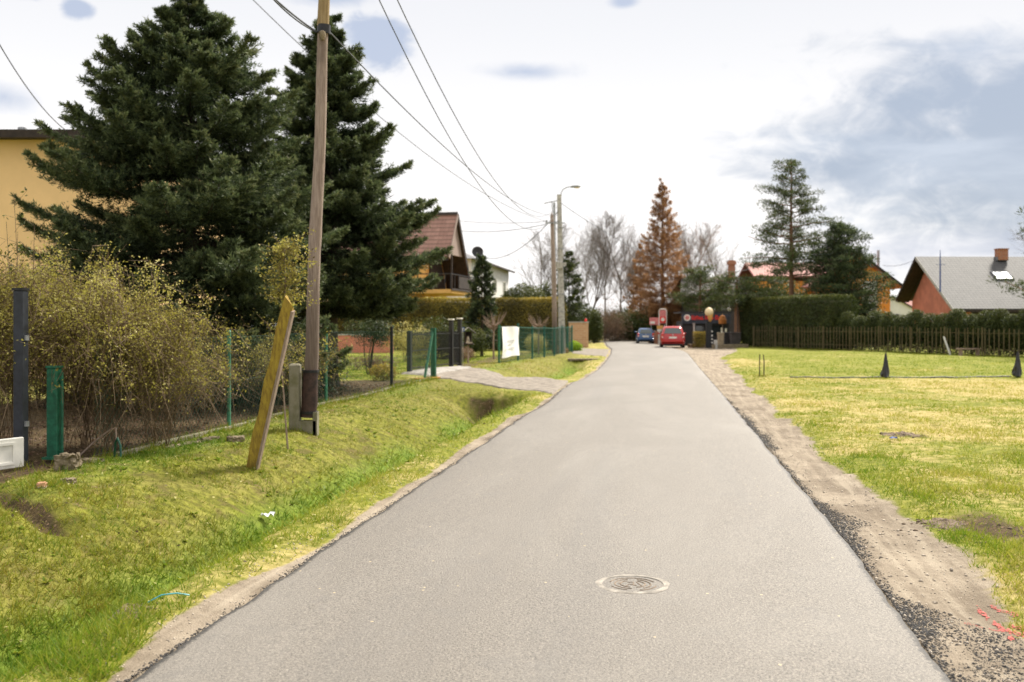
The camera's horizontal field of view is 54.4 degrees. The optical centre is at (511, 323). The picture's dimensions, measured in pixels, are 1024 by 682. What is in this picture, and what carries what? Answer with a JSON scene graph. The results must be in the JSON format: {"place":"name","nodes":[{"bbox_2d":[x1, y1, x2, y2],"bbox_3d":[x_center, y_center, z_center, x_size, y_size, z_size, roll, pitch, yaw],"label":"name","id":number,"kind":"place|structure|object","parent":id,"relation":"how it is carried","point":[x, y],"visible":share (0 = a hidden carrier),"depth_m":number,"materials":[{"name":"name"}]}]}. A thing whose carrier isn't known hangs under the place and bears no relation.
{"place":"outdoors","nodes":[
{"label":"outdoors","id":0,"kind":"place"},
{"bbox_2d":[339,355,515,379],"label":"lawn grass","id":1,"kind":"structure","parent":0,"point":[470,362],"depth_m":40.22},
{"bbox_2d":[428,368,567,393],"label":"driveway","id":2,"kind":"structure","parent":0,"point":[485,377],"depth_m":29.54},
{"bbox_2d":[0,327,1023,681],"bbox_3d":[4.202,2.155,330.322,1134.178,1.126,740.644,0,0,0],"label":"ground","id":3,"kind":"structure","parent":0,"point":[474,405],"depth_m":11.31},
{"bbox_2d":[0,437,23,469],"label":"plinth panel","id":4,"kind":"structure","parent":3,"relation":"on","point":[11,453],"depth_m":11.20,"materials":[{"name":"white paint"}]},
{"bbox_2d":[12,288,29,466],"bbox_3d":[-5.712,0.646,11.598,0.158,2.130,0.135,0,0,8],"label":"gate post","id":5,"kind":"object","parent":3,"relation":"on","point":[20,368],"visible":0.75,"depth_m":11.54,"materials":[{"name":"metal"}]},
{"bbox_2d":[0,187,46,437],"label":"rose plant","id":6,"kind":"object","parent":3,"relation":"on","point":[17,242],"visible":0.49,"depth_m":13.02,"materials":[{"name":"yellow plant"}]},
{"bbox_2d":[42,366,63,459],"bbox_3d":[-5.506,1.069,11.999,0.240,1.128,0.170,0,0,6],"label":"gate post","id":7,"kind":"object","parent":3,"relation":"on","point":[55,424],"visible":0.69,"depth_m":11.94,"materials":[{"name":"metal"}]},
{"bbox_2d":[0,232,118,444],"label":"shrub","id":8,"kind":"object","parent":3,"relation":"on","point":[20,268],"visible":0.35,"depth_m":12.81,"materials":[{"name":"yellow plant"}]},
{"bbox_2d":[53,452,82,470],"bbox_3d":[-5.024,1.577,11.248,0.298,0.252,0.285,0,0,-12],"label":"stone","id":9,"kind":"object","parent":3,"relation":"on","point":[71,461],"visible":0.78,"depth_m":11.16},
{"bbox_2d":[0,317,210,410],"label":"bush","id":10,"kind":"object","parent":3,"relation":"on","point":[44,405],"visible":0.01,"depth_m":19.44,"materials":[{"name":"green plant"}]},
{"bbox_2d":[0,233,219,452],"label":"shrub","id":11,"kind":"object","parent":3,"relation":"on","point":[56,329],"visible":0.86,"depth_m":12.59,"materials":[{"name":"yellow plant"}]},
{"bbox_2d":[0,126,236,377],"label":"yellow house","id":12,"kind":"structure","parent":3,"relation":"on","point":[17,175],"depth_m":30.00,"materials":[{"name":"paint"}]},
{"bbox_2d":[0,272,254,448],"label":"shrub","id":13,"kind":"object","parent":3,"relation":"on","point":[177,356],"visible":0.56,"depth_m":13.15,"materials":[{"name":"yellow plant"}]},
{"bbox_2d":[88,310,256,439],"bbox_3d":[-5.378,0.723,15.445,2.974,1.918,3.020,0,0,23],"label":"shrub","id":14,"kind":"object","parent":3,"relation":"on","point":[199,397],"visible":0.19,"depth_m":15.67,"materials":[{"name":"green plant"}]},
{"bbox_2d":[8,0,353,411],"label":"spruce tree","id":15,"kind":"object","parent":3,"relation":"on","point":[232,199],"visible":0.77,"depth_m":19.31,"materials":[{"name":"green plant"}]},
{"bbox_2d":[1,383,394,476],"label":"leaf litter","id":16,"kind":"object","parent":3,"relation":"on","point":[173,434],"visible":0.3,"depth_m":16.40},
{"bbox_2d":[3,394,498,657],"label":"fallen leaves","id":17,"kind":"object","parent":3,"relation":"on","point":[39,549],"visible":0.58,"depth_m":10.98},
{"bbox_2d":[95,326,435,455],"bbox_3d":[-3.750,0.916,21.398,0.239,1.729,18.600,0,0,9],"label":"wire fence","id":18,"kind":"object","parent":3,"relation":"on","point":[432,345],"visible":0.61,"depth_m":18.48,"materials":[{"name":"metal"}]},
{"bbox_2d":[167,305,364,410],"bbox_3d":[-4.698,0.700,18.335,3.810,2.088,2.572,0,0,0],"label":"shrub","id":19,"kind":"object","parent":3,"relation":"on","point":[267,356],"visible":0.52,"depth_m":18.49,"materials":[{"name":"green plant"}]},
{"bbox_2d":[14,399,519,653],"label":"verge weeds","id":20,"kind":"object","parent":3,"relation":"on","point":[183,577],"visible":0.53,"depth_m":12.50,"materials":[{"name":"green plant"}]},
{"bbox_2d":[246,295,294,469],"bbox_3d":[-3.106,0.836,12.716,0.904,2.402,0.178,0,0,34],"label":"leaning post","id":21,"kind":"object","parent":3,"relation":"on","point":[273,375],"visible":0.92,"depth_m":12.64,"materials":[{"name":"yellow wood"}]},
{"bbox_2d":[214,342,349,401],"bbox_3d":[-4.984,0.911,21.384,2.986,1.615,1.595,0,0,0],"label":"bush","id":22,"kind":"object","parent":3,"relation":"on","point":[336,379],"visible":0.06,"depth_m":21.26,"materials":[{"name":"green plant"}]},
{"bbox_2d":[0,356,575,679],"bbox_3d":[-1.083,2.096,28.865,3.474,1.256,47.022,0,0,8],"label":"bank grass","id":23,"kind":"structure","parent":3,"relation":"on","point":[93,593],"depth_m":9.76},
{"bbox_2d":[255,227,327,448],"bbox_3d":[-3.180,0.194,14.391,1.032,3.242,0.955,0,0,-11],"label":"climbing plant","id":24,"kind":"object","parent":3,"relation":"on","point":[282,250],"visible":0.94,"depth_m":14.38,"materials":[{"name":"green plant"}]},
{"bbox_2d":[0,355,603,681],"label":"verge grass","id":25,"kind":"structure","parent":3,"relation":"on","point":[115,626],"depth_m":5.76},
{"bbox_2d":[68,402,545,679],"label":"pebbles by verge","id":26,"kind":"object","parent":3,"relation":"on","point":[291,558],"visible":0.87,"depth_m":7.02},
{"bbox_2d":[289,0,330,435],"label":"utility pole","id":27,"kind":"object","parent":3,"relation":"on","point":[306,407],"visible":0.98,"depth_m":15.91,"materials":[{"name":"brown wood"}]},
{"bbox_2d":[330,33,556,215],"bbox_3d":[-0.147,-5.333,36.400,0.021,1.768,41.191,0,0,8],"label":"overhead cable","id":28,"kind":"object","parent":27,"relation":"attached to","point":[415,119],"visible":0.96,"depth_m":21.06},
{"bbox_2d":[379,0,557,229],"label":"overhead cable","id":29,"kind":"object","parent":27,"relation":"attached to","point":[439,119],"visible":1,"depth_m":23.27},
{"bbox_2d":[397,0,558,216],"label":"overhead cable","id":30,"kind":"object","parent":27,"relation":"attached to","point":[452,110],"visible":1,"depth_m":23.39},
{"bbox_2d":[209,12,454,386],"bbox_3d":[-4.849,-3.247,26.096,6.382,10.066,5.986,0,0,38],"label":"spruce tree","id":31,"kind":"object","parent":3,"relation":"on","point":[380,229],"visible":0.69,"depth_m":25.23,"materials":[{"name":"green plant"}]},
{"bbox_2d":[117,392,557,681],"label":"crumbs by verge","id":32,"kind":"object","parent":3,"relation":"on","point":[181,643],"visible":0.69,"depth_m":6.09,"materials":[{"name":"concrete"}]},
{"bbox_2d":[319,334,393,352],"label":"garden wall","id":33,"kind":"structure","parent":3,"relation":"on","point":[366,347],"depth_m":56.88,"materials":[{"name":"brick"}]},
{"bbox_2d":[343,318,394,374],"bbox_3d":[-4.639,0.531,31.989,1.599,2.311,1.705,0,0,41],"label":"tree","id":34,"kind":"object","parent":3,"relation":"on","point":[372,333],"visible":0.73,"depth_m":31.88,"materials":[{"name":"green plant"}]},
{"bbox_2d":[338,353,399,369],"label":"garden plant","id":35,"kind":"object","parent":3,"relation":"on","point":[366,356],"visible":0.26,"depth_m":35.93,"materials":[{"name":"green plant"}]},
{"bbox_2d":[368,362,398,380],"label":"garden plant","id":36,"kind":"object","parent":3,"relation":"on","point":[376,373],"visible":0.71,"depth_m":28.48,"materials":[{"name":"green plant"}]},
{"bbox_2d":[321,212,482,302],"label":"house","id":37,"kind":"structure","parent":3,"relation":"on","point":[444,230],"depth_m":68.77,"materials":[{"name":"red tile"}]},
{"bbox_2d":[380,320,437,361],"bbox_3d":[-4.406,0.715,43.001,2.622,1.940,1.630,0,0,0],"label":"shrub","id":38,"kind":"object","parent":3,"relation":"on","point":[404,341],"visible":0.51,"depth_m":42.96,"materials":[{"name":"green plant"}]},
{"bbox_2d":[290,296,567,350],"bbox_3d":[-5.307,0.010,62.897,17.739,3.626,1.620,0,0,2],"label":"hedge","id":39,"kind":"object","parent":3,"relation":"on","point":[520,311],"visible":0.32,"depth_m":62.29,"materials":[{"name":"green plant"}]},
{"bbox_2d":[407,318,462,371],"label":"metal gate","id":40,"kind":"structure","parent":3,"relation":"on","point":[450,347],"depth_m":36.58,"materials":[{"name":"metal"}]},
{"bbox_2d":[402,366,470,375],"bbox_3d":[-2.497,1.694,35.131,1.424,0.312,6.953,0,0,15],"label":"gate apron","id":41,"kind":"object","parent":3,"relation":"on","point":[445,369],"visible":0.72,"depth_m":33.96,"materials":[{"name":"concrete"}]},
{"bbox_2d":[410,314,474,358],"bbox_3d":[-3.392,0.632,46.946,3.369,2.200,2.216,0,0,0],"label":"bush","id":42,"kind":"object","parent":3,"relation":"on","point":[441,327],"visible":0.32,"depth_m":46.78,"materials":[{"name":"green plant"}]},
{"bbox_2d":[437,322,492,355],"bbox_3d":[-2.431,0.798,49.008,3.021,1.793,2.202,0,0,0],"label":"bush","id":43,"kind":"object","parent":3,"relation":"on","point":[479,337],"visible":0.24,"depth_m":48.74,"materials":[{"name":"green plant"}]},
{"bbox_2d":[446,253,514,302],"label":"white house","id":44,"kind":"structure","parent":3,"relation":"on","point":[500,274],"depth_m":93.90,"materials":[{"name":"paint"}]},
{"bbox_2d":[462,254,501,355],"bbox_3d":[-1.559,-0.895,50.532,2.200,5.419,2.219,0,0,0],"label":"spruce tree","id":45,"kind":"object","parent":3,"relation":"on","point":[477,284],"visible":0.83,"depth_m":50.26,"materials":[{"name":"green plant"}]},
{"bbox_2d":[483,310,506,358],"bbox_3d":[-0.845,0.533,47.000,1.208,2.364,1.207,0,0,0],"label":"tree","id":46,"kind":"object","parent":3,"relation":"on","point":[492,325],"visible":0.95,"depth_m":46.94,"materials":[{"name":"plant"}]},
{"bbox_2d":[0,346,1022,519],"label":"grass tufts","id":47,"kind":"object","parent":3,"relation":"on","point":[357,396],"visible":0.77,"depth_m":17.46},
{"bbox_2d":[497,283,546,302],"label":"bush","id":48,"kind":"object","parent":3,"relation":"on","point":[526,290],"visible":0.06,"depth_m":75.51,"materials":[{"name":"green plant"}]},
{"bbox_2d":[498,323,572,362],"bbox_3d":[1.526,0.871,50.312,0.076,1.800,18.894,0,0,13],"label":"green fence","id":49,"kind":"object","parent":3,"relation":"on","point":[568,339],"visible":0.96,"depth_m":51.12,"materials":[{"name":"teal metal"}]},
{"bbox_2d":[502,326,519,357],"bbox_3d":[-0.041,0.766,43.011,0.118,1.321,3.431,0,0,12],"label":"banner","id":50,"kind":"object","parent":49,"relation":"attached to","point":[510,334],"visible":1,"depth_m":42.98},
{"bbox_2d":[504,230,579,291],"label":"bare tree","id":51,"kind":"object","parent":3,"relation":"on","point":[546,264],"visible":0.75,"depth_m":119.32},
{"bbox_2d":[545,213,564,328],"bbox_3d":[2.414,-2.293,55.998,1.100,7.952,0.295,0,0,0],"label":"utility pole","id":52,"kind":"object","parent":3,"relation":"on","point":[554,300],"visible":0.82,"depth_m":55.90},
{"bbox_2d":[253,0,551,222],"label":"overhead cable","id":53,"kind":"object","parent":52,"relation":"attached to","point":[382,118],"visible":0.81,"depth_m":35.52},
{"bbox_2d":[515,223,596,285],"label":"bare tree","id":54,"kind":"object","parent":3,"relation":"on","point":[563,236],"visible":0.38,"depth_m":123.46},
{"bbox_2d":[555,185,580,353],"bbox_3d":[3.217,-3.132,56.940,1.481,9.651,0.440,0,0,0],"label":"street lamp","id":55,"kind":"object","parent":3,"relation":"on","point":[560,263],"visible":0.95,"depth_m":56.87,"materials":[{"name":"concrete"}]},
{"bbox_2d":[556,250,588,326],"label":"conifer tree","id":56,"kind":"object","parent":3,"relation":"on","point":[575,311],"visible":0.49,"depth_m":81.67,"materials":[{"name":"green plant"}]},
{"bbox_2d":[568,322,588,347],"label":"brick pillar","id":57,"kind":"structure","parent":3,"relation":"on","point":[580,332],"depth_m":72.00,"materials":[{"name":"brick"}]},
{"bbox_2d":[557,229,614,303],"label":"bare tree","id":58,"kind":"object","parent":3,"relation":"on","point":[587,280],"visible":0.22,"depth_m":129.62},
{"bbox_2d":[588,309,603,342],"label":"thuja bush","id":59,"kind":"object","parent":3,"relation":"on","point":[595,326],"visible":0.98,"depth_m":86.66,"materials":[{"name":"green plant"}]},
{"bbox_2d":[563,211,645,309],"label":"bare tree","id":60,"kind":"object","parent":3,"relation":"on","point":[600,277],"visible":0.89,"depth_m":112.70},
{"bbox_2d":[563,212,646,315],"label":"bare tree","id":61,"kind":"object","parent":3,"relation":"on","point":[613,229],"visible":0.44,"depth_m":118.95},
{"bbox_2d":[599,294,632,341],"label":"shrub","id":62,"kind":"object","parent":3,"relation":"on","point":[617,328],"visible":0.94,"depth_m":93.82,"materials":[{"name":"green plant"}]},
{"bbox_2d":[586,218,658,311],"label":"bare tree","id":63,"kind":"object","parent":3,"relation":"on","point":[622,265],"visible":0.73,"depth_m":113.45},
{"bbox_2d":[602,249,655,310],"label":"bare tree","id":64,"kind":"object","parent":3,"relation":"on","point":[621,279],"visible":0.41,"depth_m":118.87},
{"bbox_2d":[603,309,655,340],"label":"bush","id":65,"kind":"object","parent":3,"relation":"on","point":[636,324],"visible":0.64,"depth_m":102.07,"materials":[{"name":"green plant"}]},
{"bbox_2d":[622,243,658,336],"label":"larch tree","id":66,"kind":"object","parent":3,"relation":"on","point":[636,297],"visible":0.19,"depth_m":111.83,"materials":[{"name":"plant"}]},
{"bbox_2d":[628,178,692,326],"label":"larch tree","id":67,"kind":"object","parent":3,"relation":"on","point":[663,238],"visible":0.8,"depth_m":103.41,"materials":[{"name":"plant"}]},
{"bbox_2d":[641,219,738,286],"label":"bare tree","id":68,"kind":"object","parent":3,"relation":"on","point":[701,241],"visible":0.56,"depth_m":111.05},
{"bbox_2d":[664,220,730,276],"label":"bare tree","id":69,"kind":"object","parent":3,"relation":"on","point":[692,244],"visible":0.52,"depth_m":115.77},
{"bbox_2d":[692,331,705,347],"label":"hedge","id":70,"kind":"object","parent":3,"relation":"on","point":[699,338],"visible":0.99,"depth_m":72.05,"materials":[{"name":"green plant"}]},
{"bbox_2d":[664,264,741,311],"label":"pine tree","id":71,"kind":"object","parent":3,"relation":"on","point":[700,280],"visible":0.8,"depth_m":87.75,"materials":[{"name":"green plant"}]},
{"bbox_2d":[674,312,731,343],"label":"kiosk","id":72,"kind":"object","parent":3,"relation":"on","point":[699,319],"visible":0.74,"depth_m":79.65,"materials":[{"name":"black paint"}]},
{"bbox_2d":[705,307,712,347],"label":"ice cream sign","id":73,"kind":"object","parent":3,"relation":"on","point":[709,314],"visible":0.99,"depth_m":71.47,"materials":[{"name":"black paint"}]},
{"bbox_2d":[681,233,740,276],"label":"bare tree","id":74,"kind":"object","parent":3,"relation":"on","point":[717,261],"visible":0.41,"depth_m":124.37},
{"bbox_2d":[667,260,784,331],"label":"brown roofed house","id":75,"kind":"structure","parent":3,"relation":"on","point":[731,264],"depth_m":101.03,"materials":[{"name":"red brick"}]},
{"bbox_2d":[712,340,748,348],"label":"wall","id":76,"kind":"structure","parent":3,"relation":"on","point":[715,345],"depth_m":70.17,"materials":[{"name":"stone"}]},
{"bbox_2d":[707,270,765,343],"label":"pine tree","id":77,"kind":"object","parent":3,"relation":"on","point":[747,288],"visible":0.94,"depth_m":73.84,"materials":[{"name":"green plant"}]},
{"bbox_2d":[746,274,788,302],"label":"pine tree","id":78,"kind":"object","parent":3,"relation":"on","point":[768,291],"visible":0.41,"depth_m":83.38,"materials":[{"name":"green plant"}]},
{"bbox_2d":[739,158,843,295],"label":"pine tree","id":79,"kind":"object","parent":3,"relation":"on","point":[791,254],"visible":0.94,"depth_m":77.73,"materials":[{"name":"green plant"}]},
{"bbox_2d":[739,293,858,349],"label":"hedge","id":80,"kind":"object","parent":3,"relation":"on","point":[801,312],"visible":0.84,"depth_m":68.09,"materials":[{"name":"green plant"}]},
{"bbox_2d":[738,250,901,312],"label":"orange house","id":81,"kind":"structure","parent":3,"relation":"on","point":[753,272],"depth_m":99.27,"materials":[{"name":"red tile"}]},
{"bbox_2d":[791,221,898,315],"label":"conifer tree","id":82,"kind":"object","parent":3,"relation":"on","point":[838,250],"visible":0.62,"depth_m":74.94,"materials":[{"name":"plant"}]},
{"bbox_2d":[834,311,856,349],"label":"thuja bush","id":83,"kind":"object","parent":3,"relation":"on","point":[843,322],"visible":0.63,"depth_m":63.75,"materials":[{"name":"green plant"}]},
{"bbox_2d":[848,315,870,350],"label":"thuja bush","id":84,"kind":"object","parent":3,"relation":"on","point":[858,322],"visible":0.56,"depth_m":62.52,"materials":[{"name":"green plant"}]},
{"bbox_2d":[719,390,1023,681],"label":"pebbles by field","id":85,"kind":"object","parent":3,"relation":"on","point":[951,620],"visible":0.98,"depth_m":6.92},
{"bbox_2d":[860,311,883,350],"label":"thuja bush","id":86,"kind":"object","parent":3,"relation":"on","point":[872,319],"visible":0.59,"depth_m":61.33,"materials":[{"name":"green plant"}]},
{"bbox_2d":[727,398,1023,681],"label":"asphalt crumbs","id":87,"kind":"object","parent":3,"relation":"on","point":[828,513],"visible":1,"depth_m":5.82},
{"bbox_2d":[874,311,901,350],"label":"thuja bush","id":88,"kind":"object","parent":3,"relation":"on","point":[886,318],"visible":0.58,"depth_m":60.20,"materials":[{"name":"green plant"}]},
{"bbox_2d":[753,326,1023,356],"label":"picket fence","id":89,"kind":"object","parent":3,"relation":"on","point":[899,346],"visible":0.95,"depth_m":58.63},
{"bbox_2d":[790,376,1010,377],"bbox_3d":[12.104,1.660,31.000,6.893,0.099,0.172,0,0,0],"label":"ground pipe","id":90,"kind":"object","parent":3,"relation":"on","point":[898,377],"visible":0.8,"depth_m":31.00,"materials":[{"name":"black plastic"}]},
{"bbox_2d":[890,296,911,317],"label":"distant house","id":91,"kind":"structure","parent":3,"relation":"on","point":[900,308],"depth_m":132.00,"materials":[{"name":"beige paint"}]},
{"bbox_2d":[888,314,915,351],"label":"thuja bush","id":92,"kind":"object","parent":3,"relation":"on","point":[898,321],"visible":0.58,"depth_m":59.08,"materials":[{"name":"green plant"}]},
{"bbox_2d":[903,309,926,352],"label":"thuja bush","id":93,"kind":"object","parent":3,"relation":"on","point":[914,318],"visible":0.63,"depth_m":57.97,"materials":[{"name":"green plant"}]},
{"bbox_2d":[914,312,939,352],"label":"thuja bush","id":94,"kind":"object","parent":3,"relation":"on","point":[926,321],"visible":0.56,"depth_m":56.98,"materials":[{"name":"green plant"}]},
{"bbox_2d":[929,313,956,353],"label":"thuja bush","id":95,"kind":"object","parent":3,"relation":"on","point":[938,322],"visible":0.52,"depth_m":56.04,"materials":[{"name":"green plant"}]},
{"bbox_2d":[919,517,968,530],"bbox_3d":[3.720,1.736,8.554,0.520,0.139,0.440,0,0,0],"label":"soil heap","id":96,"kind":"object","parent":3,"relation":"on","point":[946,521],"visible":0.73,"depth_m":8.51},
{"bbox_2d":[943,308,968,353],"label":"thuja bush","id":97,"kind":"object","parent":3,"relation":"on","point":[955,314],"visible":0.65,"depth_m":54.97,"materials":[{"name":"green plant"}]},
{"bbox_2d":[895,248,1023,342],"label":"grey roofed house","id":98,"kind":"structure","parent":3,"relation":"on","point":[938,285],"depth_m":89.97,"materials":[{"name":"tile"}]},
{"bbox_2d":[957,313,984,354],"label":"thuja bush","id":99,"kind":"object","parent":3,"relation":"on","point":[966,321],"visible":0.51,"depth_m":54.10,"materials":[{"name":"green plant"}]},
{"bbox_2d":[969,309,1000,354],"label":"thuja bush","id":100,"kind":"object","parent":3,"relation":"on","point":[980,318],"visible":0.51,"depth_m":53.23,"materials":[{"name":"green plant"}]},
{"bbox_2d":[983,308,1012,355],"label":"thuja bush","id":101,"kind":"object","parent":3,"relation":"on","point":[995,315],"visible":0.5,"depth_m":52.34,"materials":[{"name":"green plant"}]},
{"bbox_2d":[976,605,1023,640],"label":"paint mark","id":102,"kind":"object","parent":3,"relation":"on","point":[996,624],"visible":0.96,"depth_m":5.78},
{"bbox_2d":[985,206,1023,328],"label":"pine tree","id":103,"kind":"object","parent":3,"relation":"on","point":[1021,283],"visible":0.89,"depth_m":50.52,"materials":[{"name":"green plant"}]},
{"bbox_2d":[997,313,1023,355],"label":"thuja bush","id":104,"kind":"object","parent":3,"relation":"on","point":[1008,321],"visible":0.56,"depth_m":51.49,"materials":[{"name":"green plant"}]},
{"bbox_2d":[1011,308,1023,356],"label":"thuja bush","id":105,"kind":"object","parent":3,"relation":"on","point":[1019,318],"visible":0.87,"depth_m":50.76,"materials":[{"name":"green plant"}]},
{"bbox_2d":[0,0,1023,325],"label":"sky","id":106,"kind":"structure","parent":0,"point":[907,116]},
{"bbox_2d":[132,341,950,681],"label":"road","id":107,"kind":"structure","parent":0,"point":[496,557],"depth_m":6.64,"materials":[{"name":"asphalt"}]},
{"bbox_2d":[595,574,669,593],"bbox_3d":[0.777,1.698,6.409,0.477,0.056,0.473,0,0,0],"label":"manhole cover","id":108,"kind":"object","parent":107,"relation":"on","point":[666,584],"visible":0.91,"depth_m":6.38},
{"bbox_2d":[634,328,654,343],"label":"parked car","id":109,"kind":"object","parent":107,"relation":"on","point":[644,334],"visible":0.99,"depth_m":85.79,"materials":[{"name":"blue paint"}]},
{"bbox_2d":[657,325,685,347],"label":"parked car","id":110,"kind":"object","parent":107,"relation":"on","point":[672,335],"visible":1,"depth_m":71.10,"materials":[{"name":"red paint"}]},
{"bbox_2d":[572,348,608,356],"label":"second driveway","id":111,"kind":"structure","parent":0,"point":[596,352],"depth_m":58.30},
{"bbox_2d":[719,351,1023,637],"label":"field grass","id":112,"kind":"structure","parent":0,"point":[1012,564],"depth_m":14.07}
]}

